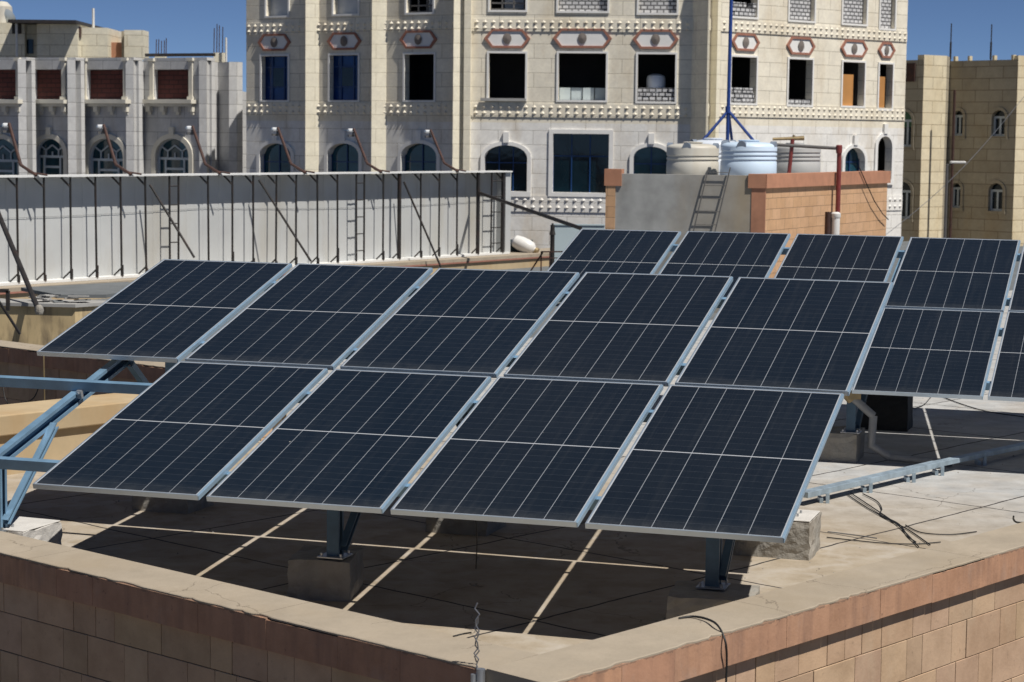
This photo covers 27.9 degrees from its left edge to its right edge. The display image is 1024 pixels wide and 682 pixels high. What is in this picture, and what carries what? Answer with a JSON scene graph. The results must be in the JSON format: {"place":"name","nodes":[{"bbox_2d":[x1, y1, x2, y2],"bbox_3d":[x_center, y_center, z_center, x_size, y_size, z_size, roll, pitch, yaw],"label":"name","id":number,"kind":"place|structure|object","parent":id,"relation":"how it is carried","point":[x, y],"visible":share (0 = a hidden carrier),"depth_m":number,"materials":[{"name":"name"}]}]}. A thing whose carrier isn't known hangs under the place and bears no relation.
{"place":"outdoors","nodes":[
{"label":"outdoors","id":0,"kind":"place"},
{"bbox_2d":[0,57,245,177],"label":"stone house","id":1,"kind":"structure","parent":0,"point":[54,112],"depth_m":91.11,"materials":[{"name":"white stone"}]},
{"bbox_2d":[0,139,17,177],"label":"window","id":2,"kind":"structure","parent":1,"relation":"in","point":[8,158],"depth_m":91.39,"materials":[{"name":"teal glass"}]},
{"bbox_2d":[38,139,62,177],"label":"window","id":3,"kind":"structure","parent":1,"relation":"in","point":[50,153],"depth_m":91.77,"materials":[{"name":"teal glass"}]},
{"bbox_2d":[91,139,122,176],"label":"window","id":4,"kind":"structure","parent":1,"relation":"in","point":[101,158],"depth_m":91.63,"materials":[{"name":"teal glass"}]},
{"bbox_2d":[155,38,166,57],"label":"column stub","id":5,"kind":"object","parent":1,"relation":"on","point":[161,47],"depth_m":93.76,"materials":[{"name":"metal"}]},
{"bbox_2d":[158,139,187,173],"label":"window","id":6,"kind":"structure","parent":1,"relation":"in","point":[173,154],"depth_m":91.61,"materials":[{"name":"teal glass"}]},
{"bbox_2d":[145,53,214,56],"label":"scaffold beam","id":7,"kind":"structure","parent":1,"relation":"on","point":[174,54],"depth_m":93.14,"materials":[{"name":"metal"}]},
{"bbox_2d":[213,24,224,61],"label":"column stub","id":8,"kind":"object","parent":1,"relation":"on","point":[219,57],"depth_m":93.47,"materials":[{"name":"beige stone"}]},
{"bbox_2d":[0,0,1023,91],"label":"sky","id":9,"kind":"structure","parent":0,"point":[188,26],"materials":[{"name":"blue"}]},
{"bbox_2d":[7,290,1023,654],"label":"roof deck","id":10,"kind":"structure","parent":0,"point":[415,572],"depth_m":15.42,"materials":[{"name":"concrete"}]},
{"bbox_2d":[3,516,62,544],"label":"concrete block","id":11,"kind":"structure","parent":10,"relation":"on","point":[48,530],"depth_m":14.47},
{"bbox_2d":[0,393,138,474],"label":"parapet wall","id":12,"kind":"structure","parent":10,"relation":"on","point":[84,420],"depth_m":18.72,"materials":[{"name":"paint"}]},
{"bbox_2d":[131,487,213,513],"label":"concrete block","id":13,"kind":"structure","parent":10,"relation":"on","point":[164,505],"depth_m":16.56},
{"bbox_2d":[287,545,363,601],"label":"concrete block","id":14,"kind":"structure","parent":10,"relation":"on","point":[311,575],"depth_m":13.46,"materials":[{"name":"concrete"}]},
{"bbox_2d":[425,517,506,535],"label":"concrete block","id":15,"kind":"structure","parent":10,"relation":"on","point":[453,526],"depth_m":15.78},
{"bbox_2d":[666,581,759,619],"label":"concrete block","id":16,"kind":"structure","parent":10,"relation":"on","point":[686,597],"depth_m":12.54,"materials":[{"name":"concrete"}]},
{"bbox_2d":[733,509,821,560],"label":"concrete block","id":17,"kind":"structure","parent":10,"relation":"on","point":[802,541],"depth_m":15.01,"materials":[{"name":"concrete"}]},
{"bbox_2d":[0,281,801,589],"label":"mounting rack","id":18,"kind":"object","parent":17,"relation":"on","point":[717,562],"visible":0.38,"depth_m":14.49,"materials":[{"name":"blue metal"}]},
{"bbox_2d":[37,259,291,362],"bbox_3d":[-2.734,-0.269,16.507,1.197,0.035,2.150,3,22,18],"label":"solar panel","id":19,"kind":"object","parent":18,"relation":"on","point":[172,310],"visible":1,"depth_m":16.38,"materials":[{"name":"black glass"}]},
{"bbox_2d":[33,361,327,499],"bbox_3d":[-2.228,0.580,14.198,1.197,0.037,2.150,2,22,18],"label":"solar panel","id":20,"kind":"object","parent":18,"relation":"on","point":[187,430],"visible":1,"depth_m":14.06,"materials":[{"name":"glass"}]},
{"bbox_2d":[185,263,432,369],"bbox_3d":[-1.542,-0.218,16.119,1.197,0.037,2.150,2,22,18],"label":"solar panel","id":21,"kind":"object","parent":18,"relation":"on","point":[330,316],"visible":1,"depth_m":16.00,"materials":[{"name":"black glass"}]},
{"bbox_2d":[206,369,490,513],"bbox_3d":[-1.039,0.632,13.811,1.197,0.037,2.150,2,22,18],"label":"solar panel","id":22,"kind":"object","parent":18,"relation":"on","point":[365,441],"visible":1,"depth_m":13.67,"materials":[{"name":"black glass"}]},
{"bbox_2d":[340,268,579,377],"bbox_3d":[-0.353,-0.167,15.732,1.197,0.036,2.150,2,22,18],"label":"solar panel","id":23,"kind":"object","parent":18,"relation":"on","point":[476,322],"visible":1,"depth_m":15.62,"materials":[{"name":"black glass"}]},
{"bbox_2d":[390,376,662,526],"bbox_3d":[0.148,0.681,13.424,1.197,0.038,2.150,2,22,18],"label":"solar panel","id":24,"kind":"object","parent":18,"relation":"on","point":[538,451],"visible":1,"depth_m":13.28,"materials":[{"name":"black glass"}]},
{"bbox_2d":[503,272,732,386],"bbox_3d":[0.834,-0.119,15.344,1.197,0.035,2.150,2,22,18],"label":"solar panel","id":25,"kind":"object","parent":18,"relation":"on","point":[624,327],"visible":1,"depth_m":15.23,"materials":[{"name":"black glass"}]},
{"bbox_2d":[585,384,843,542],"bbox_3d":[1.329,0.733,13.040,1.197,0.035,2.150,3,22,18],"label":"solar panel","id":26,"kind":"object","parent":18,"relation":"on","point":[722,462],"visible":1,"depth_m":12.90,"materials":[{"name":"black glass"}]},
{"bbox_2d":[675,277,893,395],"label":"solar panel","id":27,"kind":"object","parent":18,"relation":"on","point":[812,335],"visible":1,"depth_m":14.85,"materials":[{"name":"black glass"}]},
{"bbox_2d":[818,426,864,462],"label":"concrete block","id":28,"kind":"structure","parent":10,"relation":"on","point":[844,447],"depth_m":19.54,"materials":[{"name":"concrete"}]},
{"bbox_2d":[658,244,1020,433],"bbox_3d":[3.249,-0.098,21.423,6.360,1.559,3.852,2,6,18],"label":"mounting rack","id":29,"kind":"object","parent":28,"relation":"on","point":[854,416],"visible":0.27,"depth_m":19.61,"materials":[{"name":"grey metal"}]},
{"bbox_2d":[547,229,680,291],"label":"solar panel","id":30,"kind":"object","parent":29,"relation":"on","point":[617,251],"visible":0.61,"depth_m":23.36,"materials":[{"name":"black glass"}]},
{"bbox_2d":[659,231,790,296],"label":"solar panel","id":31,"kind":"object","parent":29,"relation":"on","point":[735,255],"visible":0.59,"depth_m":22.96,"materials":[{"name":"black glass"}]},
{"bbox_2d":[774,234,903,281],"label":"solar panel","id":32,"kind":"object","parent":29,"relation":"on","point":[842,257],"visible":0.66,"depth_m":22.58,"materials":[{"name":"black glass"}]},
{"bbox_2d":[852,308,1002,399],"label":"solar panel","id":33,"kind":"object","parent":29,"relation":"on","point":[937,353],"visible":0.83,"depth_m":19.88,"materials":[{"name":"black glass"}]},
{"bbox_2d":[885,237,1020,312],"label":"solar panel","id":34,"kind":"object","parent":29,"relation":"on","point":[956,274],"visible":0.88,"depth_m":21.84,"materials":[{"name":"black glass"}]},
{"bbox_2d":[988,311,1023,401],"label":"solar panel","id":35,"kind":"object","parent":29,"relation":"on","point":[1007,382],"visible":1,"depth_m":19.50,"materials":[{"name":"black glass"}]},
{"bbox_2d":[1008,245,1023,311],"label":"solar panel","id":36,"kind":"object","parent":29,"relation":"on","point":[1016,304],"visible":1,"depth_m":21.24,"materials":[{"name":"black glass"}]},
{"bbox_2d":[827,537,940,544],"bbox_3d":[2.818,1.520,15.640,0.858,0.008,0.150,2,6,9],"label":"cable","id":37,"kind":"object","parent":10,"relation":"on","point":[883,542],"visible":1,"depth_m":15.60,"materials":[{"name":"rubber"}]},
{"bbox_2d":[850,492,918,546],"bbox_3d":[3.007,1.424,16.608,0.062,0.008,2.361,0,6,-3],"label":"cable","id":38,"kind":"object","parent":10,"relation":"on","point":[884,515],"visible":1,"depth_m":16.79,"materials":[{"name":"rubber"}]},
{"bbox_2d":[860,394,912,431],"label":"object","id":39,"kind":"structure","parent":10,"relation":"on","point":[893,413],"depth_m":21.70,"materials":[{"name":"black"}]},
{"bbox_2d":[847,494,930,544],"bbox_3d":[3.018,1.426,16.608,0.041,0.009,2.199,0,6,-8],"label":"cable","id":40,"kind":"object","parent":10,"relation":"on","point":[889,519],"visible":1,"depth_m":16.56,"materials":[{"name":"rubber"}]},
{"bbox_2d":[862,493,915,541],"bbox_3d":[3.036,1.417,16.677,0.089,0.009,2.134,1,6,0],"label":"cable","id":41,"kind":"object","parent":10,"relation":"on","point":[885,516],"visible":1,"depth_m":16.74,"materials":[{"name":"rubber"}]},
{"bbox_2d":[844,390,952,465],"bbox_3d":[3.631,0.810,19.439,1.050,0.697,0.163,2,6,14],"label":"drain pipe","id":42,"kind":"object","parent":10,"relation":"on","point":[862,406],"visible":0.73,"depth_m":19.48,"materials":[{"name":"grey metal"}]},
{"bbox_2d":[803,442,1023,502],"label":"cable tray","id":43,"kind":"object","parent":10,"relation":"on","point":[870,480],"visible":0.91,"depth_m":18.41,"materials":[{"name":"metal"}]},
{"bbox_2d":[905,524,976,534],"bbox_3d":[3.310,1.482,16.081,0.572,0.008,0.274,3,6,26],"label":"cable","id":44,"kind":"object","parent":10,"relation":"on","point":[939,534],"visible":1,"depth_m":15.99,"materials":[{"name":"rubber"}]},
{"bbox_2d":[946,398,1023,416],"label":"cable","id":45,"kind":"object","parent":10,"relation":"on","point":[984,410],"visible":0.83,"depth_m":23.36,"materials":[{"name":"rubber"}]},
{"bbox_2d":[25,424,1013,624],"bbox_3d":[0.892,1.349,17.167,8.508,0.017,11.364,6,7,41],"label":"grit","id":46,"kind":"object","parent":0,"point":[539,549],"visible":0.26,"depth_m":15.75,"materials":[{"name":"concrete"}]},
{"bbox_2d":[246,0,907,247],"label":"tall building","id":47,"kind":"structure","parent":0,"point":[557,107],"depth_m":80.67,"materials":[{"name":"stone"}]},
{"bbox_2d":[259,54,289,101],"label":"window","id":48,"kind":"structure","parent":47,"relation":"in","point":[277,66],"depth_m":84.13,"materials":[{"name":"blue glass"}]},
{"bbox_2d":[256,131,294,172],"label":"window","id":49,"kind":"structure","parent":47,"relation":"in","point":[275,157],"depth_m":84.44,"materials":[{"name":"teal glass"}]},
{"bbox_2d":[264,0,289,17],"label":"window","id":50,"kind":"structure","parent":47,"relation":"in","point":[279,8],"depth_m":83.78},
{"bbox_2d":[324,131,362,174],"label":"window","id":51,"kind":"structure","parent":47,"relation":"in","point":[346,157],"depth_m":82.72,"materials":[{"name":"teal glass"}]},
{"bbox_2d":[328,53,359,101],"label":"window","id":52,"kind":"structure","parent":47,"relation":"in","point":[346,66],"depth_m":82.42,"materials":[{"name":"blue glass"}]},
{"bbox_2d":[331,0,359,15],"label":"window","id":53,"kind":"structure","parent":47,"relation":"in","point":[345,7],"depth_m":82.12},
{"bbox_2d":[397,130,439,173],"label":"window","id":54,"kind":"structure","parent":47,"relation":"in","point":[424,156],"depth_m":80.92,"materials":[{"name":"teal glass"}]},
{"bbox_2d":[480,132,530,196],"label":"window","id":55,"kind":"structure","parent":47,"relation":"in","point":[511,156],"depth_m":79.83,"materials":[{"name":"blue glass"}]},
{"bbox_2d":[548,129,612,196],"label":"window","id":56,"kind":"structure","parent":47,"relation":"in","point":[578,159],"depth_m":79.57,"materials":[{"name":"blue glass"}]},
{"bbox_2d":[629,133,666,173],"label":"window","id":57,"kind":"structure","parent":47,"relation":"in","point":[650,157],"depth_m":79.34,"materials":[{"name":"teal glass"}]},
{"bbox_2d":[646,74,665,95],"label":"water tank","id":58,"kind":"object","parent":47,"relation":"on","point":[655,80],"visible":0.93,"depth_m":79.21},
{"bbox_2d":[841,135,867,171],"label":"window","id":59,"kind":"structure","parent":47,"relation":"in","point":[850,161],"depth_m":84.35,"materials":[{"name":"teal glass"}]},
{"bbox_2d":[886,97,1023,234],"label":"overhead wire","id":60,"kind":"object","parent":47,"relation":"attached to","point":[966,163],"visible":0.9,"depth_m":87.00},
{"bbox_2d":[901,55,1023,245],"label":"brown house","id":61,"kind":"structure","parent":0,"point":[963,116],"depth_m":96.74,"materials":[{"name":"stone"}]},
{"bbox_2d":[901,182,910,218],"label":"window","id":62,"kind":"structure","parent":61,"relation":"in","point":[906,191],"depth_m":97.21,"materials":[{"name":"black glass"}]},
{"bbox_2d":[904,111,911,146],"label":"window","id":63,"kind":"structure","parent":61,"relation":"in","point":[908,121],"depth_m":96.90,"materials":[{"name":"grey glass"}]},
{"bbox_2d":[949,23,951,85],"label":"antenna","id":64,"kind":"object","parent":61,"relation":"on","point":[950,50],"visible":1,"depth_m":98.05,"materials":[{"name":"metal"}]},
{"bbox_2d":[953,184,959,207],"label":"window","id":65,"kind":"structure","parent":61,"relation":"in","point":[956,190],"depth_m":98.52,"materials":[{"name":"grey glass"}]},
{"bbox_2d":[955,111,962,135],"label":"window","id":66,"kind":"structure","parent":61,"relation":"in","point":[959,117],"depth_m":98.16,"materials":[{"name":"grey glass"}]},
{"bbox_2d":[990,183,1002,210],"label":"window","id":67,"kind":"structure","parent":61,"relation":"in","point":[996,192],"depth_m":96.88,"materials":[{"name":"grey glass"}]},
{"bbox_2d":[993,110,1004,135],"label":"window","id":68,"kind":"structure","parent":61,"relation":"in","point":[999,118],"depth_m":96.51,"materials":[{"name":"grey glass"}]},
{"label":"ground","id":69,"kind":"structure","parent":0,"visible":0},
{"bbox_2d":[0,19,148,58],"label":"cream house","id":70,"kind":"structure","parent":69,"relation":"on","point":[54,38],"depth_m":111.06,"materials":[{"name":"stone"}]},
{"bbox_2d":[0,1,12,22],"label":"water tank","id":71,"kind":"object","parent":70,"relation":"on","point":[4,5],"visible":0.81,"depth_m":111.32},
{"bbox_2d":[4,9,15,21],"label":"satellite dish","id":72,"kind":"object","parent":70,"relation":"on","point":[8,13],"visible":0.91,"depth_m":111.24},
{"bbox_2d":[15,23,17,55],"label":"vent pipe","id":73,"kind":"object","parent":70,"relation":"attached to","point":[16,36],"visible":1,"depth_m":110.43,"materials":[{"name":"white plastic"}]},
{"bbox_2d":[12,24,20,33],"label":"window","id":74,"kind":"structure","parent":70,"relation":"in","point":[13,25],"depth_m":110.72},
{"bbox_2d":[27,39,33,53],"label":"window","id":75,"kind":"structure","parent":70,"relation":"in","point":[30,46],"depth_m":111.45,"materials":[{"name":"blue glass"}]},
{"bbox_2d":[92,8,94,27],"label":"vent pipe","id":76,"kind":"object","parent":70,"relation":"on","point":[93,17],"visible":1,"depth_m":111.82,"materials":[{"name":"white plastic"}]},
{"bbox_2d":[943,161,965,237],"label":"street lamp","id":77,"kind":"object","parent":69,"relation":"on","point":[946,198],"visible":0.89,"depth_m":83.75,"materials":[{"name":"grey metal"}]},
{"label":"building block","id":78,"kind":"object","parent":69,"relation":"on","visible":0},
{"bbox_2d":[0,340,286,440],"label":"parapet wall","id":79,"kind":"structure","parent":78,"relation":"on","point":[19,359],"depth_m":22.77,"materials":[{"name":"paint"}]},
{"bbox_2d":[0,289,20,334],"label":"steel bracket","id":80,"kind":"object","parent":79,"relation":"attached to","point":[7,291],"visible":1,"depth_m":29.06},
{"bbox_2d":[0,531,537,681],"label":"parapet wall","id":81,"kind":"structure","parent":78,"relation":"on","point":[69,614],"depth_m":10.88,"materials":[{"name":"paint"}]},
{"bbox_2d":[473,603,479,668],"bbox_3d":[-0.161,1.363,9.382,0.030,0.359,0.072,1,6,0],"label":"twisted wire","id":82,"kind":"object","parent":81,"relation":"attached to","point":[478,631],"visible":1,"depth_m":9.39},
{"bbox_2d":[471,668,484,681],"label":"conduit","id":83,"kind":"object","parent":81,"relation":"attached to","point":[479,676],"visible":1,"depth_m":9.31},
{"bbox_2d":[549,223,555,265],"bbox_3d":[0.903,-1.579,46.568,0.129,2.160,0.129,3,6,22],"label":"steel post","id":84,"kind":"object","parent":78,"relation":"on","point":[552,234],"visible":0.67,"depth_m":46.47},
{"bbox_2d":[92,241,1022,360],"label":"roof","id":85,"kind":"structure","parent":78,"relation":"on","point":[902,247],"depth_m":48.65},
{"bbox_2d":[0,298,106,345],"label":"concrete wall","id":86,"kind":"structure","parent":85,"relation":"on","point":[51,322],"depth_m":31.01,"materials":[{"name":"concrete"}]},
{"bbox_2d":[0,212,43,313],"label":"brace pole","id":87,"kind":"object","parent":86,"relation":"on","point":[39,309],"visible":1,"depth_m":31.32,"materials":[{"name":"metal"}]},
{"bbox_2d":[28,294,90,302],"bbox_3d":[-6.854,-0.659,31.269,1.035,0.130,0.447,1,6,6],"label":"debris pile","id":88,"kind":"object","parent":86,"relation":"on","point":[46,297],"visible":0.95,"depth_m":31.15,"materials":[{"name":"white concrete"}]},
{"bbox_2d":[21,282,130,297],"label":"roof slab","id":89,"kind":"structure","parent":85,"relation":"on","point":[101,290],"depth_m":35.71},
{"bbox_2d":[0,170,512,285],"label":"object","id":90,"kind":"object","parent":85,"relation":"on","point":[73,227],"visible":0.88,"depth_m":46.07,"materials":[{"name":"metal"}]},
{"bbox_2d":[2,123,47,176],"bbox_3d":[-9.811,-3.823,41.171,1.394,1.070,0.332,6,8,42],"label":"floodlight","id":91,"kind":"object","parent":90,"relation":"attached to","point":[10,131],"visible":1,"depth_m":41.15,"materials":[{"name":"orange metal"}]},
{"bbox_2d":[97,124,141,175],"bbox_3d":[-8.306,-4.003,43.182,1.394,1.070,0.332,6,8,42],"label":"floodlight","id":92,"kind":"object","parent":90,"relation":"attached to","point":[103,128],"visible":1,"depth_m":43.16,"materials":[{"name":"orange metal"}]},
{"bbox_2d":[186,126,229,174],"bbox_3d":[-6.751,-4.190,45.263,1.394,1.070,0.332,6,8,42],"label":"floodlight","id":93,"kind":"object","parent":90,"relation":"attached to","point":[192,129],"visible":1,"depth_m":45.24,"materials":[{"name":"orange metal"}]},
{"bbox_2d":[271,127,314,173],"bbox_3d":[-5.114,-4.387,47.453,1.394,1.070,0.332,6,8,42],"label":"floodlight","id":94,"kind":"object","parent":90,"relation":"attached to","point":[277,130],"visible":1,"depth_m":47.43,"materials":[{"name":"orange metal"}]},
{"bbox_2d":[347,128,389,172],"bbox_3d":[-3.519,-4.578,49.586,1.394,1.070,0.332,6,8,42],"label":"floodlight","id":95,"kind":"object","parent":90,"relation":"attached to","point":[353,130],"visible":1,"depth_m":49.57,"materials":[{"name":"orange metal"}]},
{"bbox_2d":[424,129,465,172],"bbox_3d":[-1.750,-4.790,51.952,1.394,1.070,0.332,6,8,42],"label":"floodlight","id":96,"kind":"object","parent":90,"relation":"attached to","point":[430,132],"visible":1,"depth_m":51.93,"materials":[{"name":"orange metal"}]},
{"bbox_2d":[478,191,581,229],"bbox_3d":[0.318,-3.083,48.216,0.090,0.583,8.879,-1,6,-15],"label":"stay pole","id":97,"kind":"object","parent":90,"relation":"attached to","point":[569,224],"visible":0.92,"depth_m":47.54,"materials":[{"name":"metal"}]},
{"bbox_2d":[0,248,549,299],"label":"plinth wall","id":98,"kind":"structure","parent":85,"relation":"on","point":[513,260],"depth_m":51.20,"materials":[{"name":"paint"}]},
{"bbox_2d":[511,235,538,252],"bbox_3d":[0.354,-2.517,54.504,0.754,0.394,0.394,27,13,16],"label":"barrel","id":99,"kind":"object","parent":98,"relation":"on","point":[522,244],"visible":0.98,"depth_m":54.36,"materials":[{"name":"white plastic"}]},
{"bbox_2d":[530,251,562,270],"bbox_3d":[0.767,-1.506,46.090,0.823,1.025,0.098,1,6,7],"label":"railing","id":100,"kind":"object","parent":85,"relation":"on","point":[541,258],"visible":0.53,"depth_m":46.04,"materials":[{"name":"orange metal"}]},
{"bbox_2d":[703,0,753,139],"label":"antenna mast","id":101,"kind":"object","parent":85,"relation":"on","point":[728,113],"visible":0.72,"depth_m":48.09,"materials":[{"name":"metal"}]},
{"bbox_2d":[604,169,890,312],"bbox_3d":[5.115,-2.228,43.553,3.136,2.820,8.578,4,6,28],"label":"rooftop penthouse","id":102,"kind":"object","parent":85,"relation":"on","point":[793,204],"visible":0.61,"depth_m":40.32,"materials":[{"name":"brick"}]},
{"bbox_2d":[666,142,718,174],"bbox_3d":[3.796,-3.824,43.330,1.109,0.731,1.109,1,6,0],"label":"water tank","id":103,"kind":"object","parent":102,"relation":"on","point":[692,158],"visible":0.94,"depth_m":42.87,"materials":[{"name":"plastic"}]},
{"bbox_2d":[693,167,730,231],"bbox_3d":[3.837,-2.607,39.939,0.769,1.521,0.089,2,6,12],"label":"ladder","id":104,"kind":"object","parent":102,"relation":"attached to","point":[722,198],"visible":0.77,"depth_m":39.92,"materials":[{"name":"grey metal"}]},
{"bbox_2d":[690,138,735,174],"bbox_3d":[4.400,-4.036,45.117,1.129,0.817,1.129,1,6,0],"label":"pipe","id":105,"kind":"object","parent":102,"relation":"on","point":[711,141],"visible":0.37,"depth_m":44.67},
{"bbox_2d":[720,140,776,174],"bbox_3d":[4.868,-3.751,42.431,1.165,0.785,1.165,1,6,0],"label":"water tank","id":106,"kind":"object","parent":102,"relation":"on","point":[743,157],"visible":0.92,"depth_m":41.95,"materials":[{"name":"plastic"}]},
{"bbox_2d":[776,143,820,172],"bbox_3d":[6.115,-3.925,44.623,1.129,0.731,1.129,1,6,0],"label":"water tank","id":107,"kind":"object","parent":102,"relation":"on","point":[805,160],"visible":0.57,"depth_m":44.13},
{"bbox_2d":[773,135,841,212],"bbox_3d":[6.163,-2.651,43.294,1.448,3.338,0.173,1,6,8],"label":"water pipe","id":108,"kind":"object","parent":102,"relation":"attached to","point":[792,145],"visible":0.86,"depth_m":43.12,"materials":[{"name":"metal"}]},
{"bbox_2d":[859,166,888,219],"bbox_3d":[7.969,-3.242,45.386,0.022,1.225,2.153,4,6,28],"label":"cable","id":109,"kind":"object","parent":102,"relation":"attached to","point":[870,192],"visible":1,"depth_m":45.14,"materials":[{"name":"rubber"}]},
{"bbox_2d":[824,212,840,234],"bbox_3d":[6.514,-1.688,42.006,0.320,1.879,0.200,1,6,0],"label":"vent pipe","id":110,"kind":"object","parent":85,"relation":"on","point":[832,223],"visible":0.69,"depth_m":41.88,"materials":[{"name":"white plastic"}]},
{"bbox_2d":[554,224,604,261],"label":"sheet panel","id":111,"kind":"object","parent":78,"relation":"on","point":[565,235],"visible":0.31,"depth_m":46.98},
{"bbox_2d":[485,522,1023,681],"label":"parapet wall","id":112,"kind":"structure","parent":78,"relation":"on","point":[952,611],"depth_m":11.12,"materials":[{"name":"brick"}]},
{"bbox_2d":[678,615,727,681],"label":"cable","id":113,"kind":"object","parent":112,"relation":"hanging from","point":[720,629],"visible":1,"depth_m":10.10,"materials":[{"name":"rubber"}]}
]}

